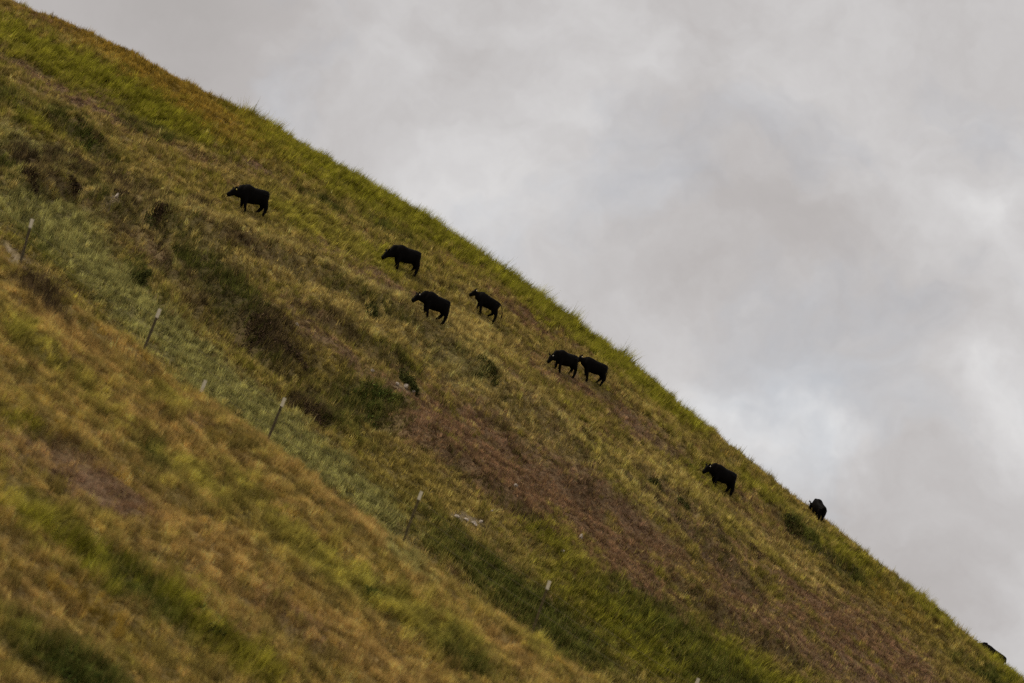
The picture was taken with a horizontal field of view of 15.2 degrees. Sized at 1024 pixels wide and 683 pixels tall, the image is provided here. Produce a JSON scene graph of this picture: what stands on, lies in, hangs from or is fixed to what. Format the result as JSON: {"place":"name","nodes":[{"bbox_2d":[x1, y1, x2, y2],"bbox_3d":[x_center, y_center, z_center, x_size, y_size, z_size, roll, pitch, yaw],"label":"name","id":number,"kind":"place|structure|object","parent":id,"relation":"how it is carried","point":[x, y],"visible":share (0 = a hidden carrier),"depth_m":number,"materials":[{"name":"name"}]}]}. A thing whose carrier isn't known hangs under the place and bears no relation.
{"place":"outdoors","nodes":[
{"label":"outdoors","id":0,"kind":"place"},
{"bbox_2d":[0,0,1023,682],"bbox_3d":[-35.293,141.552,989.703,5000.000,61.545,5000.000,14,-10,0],"label":"hillside","id":1,"kind":"structure","parent":0,"point":[542,416],"depth_m":188.87,"materials":[{"name":"green plant"}]},
{"bbox_2d":[19,219,33,266],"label":"fence post","id":2,"kind":"object","parent":1,"relation":"on","point":[27,237],"visible":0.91,"depth_m":126.18,"materials":[{"name":"wood"}]},
{"bbox_2d":[0,238,643,681],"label":"fence wire","id":3,"kind":"object","parent":2,"relation":"attached to","point":[302,450],"visible":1,"depth_m":126.09,"materials":[{"name":"grey metal"}]},
{"bbox_2d":[2,224,667,682],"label":"fence wire","id":4,"kind":"object","parent":2,"relation":"attached to","point":[344,464],"visible":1,"depth_m":126.18,"materials":[{"name":"grey metal"}]},
{"bbox_2d":[2,210,688,682],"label":"fence wire","id":5,"kind":"object","parent":2,"relation":"attached to","point":[364,464],"visible":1,"depth_m":126.26,"materials":[{"name":"grey metal"}]},
{"bbox_2d":[19,163,40,196],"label":"shrub","id":6,"kind":"object","parent":1,"relation":"on","point":[33,174],"visible":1,"depth_m":187.24,"materials":[{"name":"green plant"}]},
{"bbox_2d":[66,172,83,195],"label":"shrub","id":7,"kind":"object","parent":1,"relation":"on","point":[74,185],"visible":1,"depth_m":189.36,"materials":[{"name":"green plant"}]},
{"bbox_2d":[48,647,114,682],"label":"shrub","id":8,"kind":"object","parent":1,"relation":"on","point":[72,671],"visible":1,"depth_m":95.50,"materials":[{"name":"green plant"}]},
{"bbox_2d":[74,117,105,150],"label":"weed","id":9,"kind":"object","parent":1,"relation":"on","point":[89,144],"visible":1,"depth_m":197.33,"materials":[{"name":"green plant"}]},
{"bbox_2d":[107,188,130,199],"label":"shrub","id":10,"kind":"object","parent":1,"relation":"on","point":[118,191],"visible":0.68,"depth_m":191.79,"materials":[{"name":"green plant"}]},
{"bbox_2d":[128,269,151,285],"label":"shrub","id":11,"kind":"object","parent":1,"relation":"on","point":[142,280],"visible":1,"depth_m":184.53,"materials":[{"name":"green plant"}]},
{"bbox_2d":[142,308,161,350],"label":"fence post","id":12,"kind":"object","parent":1,"relation":"on","point":[153,326],"visible":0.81,"depth_m":125.87,"materials":[{"name":"wood"}]},
{"bbox_2d":[144,203,159,232],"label":"shrub","id":13,"kind":"object","parent":1,"relation":"on","point":[151,217],"visible":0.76,"depth_m":191.12,"materials":[{"name":"green plant"}]},
{"bbox_2d":[152,201,173,229],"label":"shrub","id":14,"kind":"object","parent":1,"relation":"on","point":[161,207],"visible":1,"depth_m":191.28,"materials":[{"name":"green plant"}]},
{"bbox_2d":[199,380,206,391],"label":"fence post","id":15,"kind":"object","parent":1,"relation":"on","point":[204,384],"visible":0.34,"depth_m":124.80,"materials":[{"name":"grey metal"}]},
{"bbox_2d":[197,602,227,641],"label":"shrub","id":16,"kind":"object","parent":1,"relation":"on","point":[221,630],"visible":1,"depth_m":103.10,"materials":[{"name":"green plant"}]},
{"bbox_2d":[226,184,269,216],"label":"cow","id":17,"kind":"object","parent":1,"relation":"on","point":[248,194],"visible":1,"depth_m":199.21},
{"bbox_2d":[237,311,271,354],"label":"shrub","id":18,"kind":"object","parent":1,"relation":"on","point":[259,328],"visible":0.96,"depth_m":187.18,"materials":[{"name":"green plant"}]},
{"bbox_2d":[267,397,285,438],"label":"fence post","id":19,"kind":"object","parent":1,"relation":"on","point":[277,415],"visible":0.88,"depth_m":125.55,"materials":[{"name":"wood"}]},
{"bbox_2d":[274,337,309,372],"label":"shrub","id":20,"kind":"object","parent":1,"relation":"on","point":[285,343],"visible":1,"depth_m":186.83,"materials":[{"name":"green plant"}]},
{"bbox_2d":[0,251,610,682],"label":"grass","id":21,"kind":"structure","parent":1,"relation":"on","point":[90,409],"depth_m":111.18,"materials":[{"name":"green plant"}]},
{"bbox_2d":[300,400,325,427],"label":"shrub","id":22,"kind":"object","parent":1,"relation":"on","point":[313,413],"visible":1,"depth_m":180.82,"materials":[{"name":"green plant"}]},
{"bbox_2d":[364,300,378,318],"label":"shrub","id":23,"kind":"object","parent":1,"relation":"on","point":[374,315],"visible":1,"depth_m":193.65,"materials":[{"name":"green plant"}]},
{"bbox_2d":[346,380,399,428],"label":"shrub","id":24,"kind":"object","parent":1,"relation":"on","point":[379,392],"visible":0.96,"depth_m":187.16,"materials":[{"name":"green plant"}]},
{"bbox_2d":[365,585,384,599],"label":"weed","id":25,"kind":"object","parent":1,"relation":"on","point":[370,587],"visible":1,"depth_m":114.83,"materials":[{"name":"green plant"}]},
{"bbox_2d":[381,245,420,276],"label":"cow","id":26,"kind":"object","parent":1,"relation":"on","point":[402,254],"visible":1,"depth_m":202.28},
{"bbox_2d":[397,366,420,395],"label":"shrub","id":27,"kind":"object","parent":1,"relation":"on","point":[413,385],"visible":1,"depth_m":189.89,"materials":[{"name":"green plant"}]},
{"bbox_2d":[402,491,422,540],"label":"fence post","id":28,"kind":"object","parent":1,"relation":"on","point":[413,513],"visible":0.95,"depth_m":126.80,"materials":[{"name":"wood"}]},
{"bbox_2d":[411,291,450,325],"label":"cow","id":29,"kind":"object","parent":1,"relation":"on","point":[431,300],"visible":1,"depth_m":195.66},
{"bbox_2d":[469,288,501,323],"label":"cow","id":30,"kind":"object","parent":1,"relation":"on","point":[484,299],"visible":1,"depth_m":203.78},
{"bbox_2d":[475,352,499,385],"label":"shrub","id":31,"kind":"object","parent":1,"relation":"on","point":[492,368],"visible":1,"depth_m":194.43,"materials":[{"name":"green plant"}]},
{"bbox_2d":[531,580,550,633],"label":"fence post","id":32,"kind":"object","parent":1,"relation":"on","point":[541,604],"visible":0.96,"depth_m":126.47,"materials":[{"name":"wood"}]},
{"bbox_2d":[547,350,578,377],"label":"cow","id":33,"kind":"object","parent":1,"relation":"on","point":[562,358],"visible":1,"depth_m":203.48},
{"bbox_2d":[578,354,607,386],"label":"cow","id":34,"kind":"object","parent":1,"relation":"on","point":[592,366],"visible":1,"depth_m":204.95},
{"bbox_2d":[648,476,663,492],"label":"shrub","id":35,"kind":"object","parent":1,"relation":"on","point":[656,482],"visible":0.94,"depth_m":197.90,"materials":[{"name":"green plant"}]},
{"bbox_2d":[676,495,690,511],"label":"shrub","id":36,"kind":"object","parent":1,"relation":"on","point":[686,505],"visible":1,"depth_m":197.77,"materials":[{"name":"green plant"}]},
{"bbox_2d":[702,463,736,496],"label":"cow","id":37,"kind":"object","parent":1,"relation":"on","point":[722,474],"visible":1,"depth_m":204.28},
{"bbox_2d":[749,541,762,558],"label":"shrub","id":38,"kind":"object","parent":1,"relation":"on","point":[753,547],"visible":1,"depth_m":198.82,"materials":[{"name":"green plant"}]},
{"bbox_2d":[784,512,803,538],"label":"shrub","id":39,"kind":"object","parent":1,"relation":"on","point":[793,518],"visible":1,"depth_m":206.78,"materials":[{"name":"green plant"}]},
{"bbox_2d":[808,498,826,521],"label":"cow","id":40,"kind":"object","parent":1,"relation":"on","point":[818,507],"visible":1,"depth_m":211.91},
{"bbox_2d":[852,563,863,584],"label":"shrub","id":41,"kind":"object","parent":1,"relation":"on","point":[857,573],"visible":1,"depth_m":207.23,"materials":[{"name":"green plant"}]},
{"bbox_2d":[970,666,994,682],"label":"shrub","id":42,"kind":"object","parent":1,"relation":"on","point":[983,677],"visible":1,"depth_m":206.89,"materials":[{"name":"green plant"}]},
{"bbox_2d":[977,640,1006,664],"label":"cow","id":43,"kind":"object","parent":1,"relation":"on","point":[984,644],"visible":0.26,"depth_m":217.77},
{"bbox_2d":[11,0,1023,676],"label":"sky","id":44,"kind":"structure","parent":0,"point":[805,218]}
]}

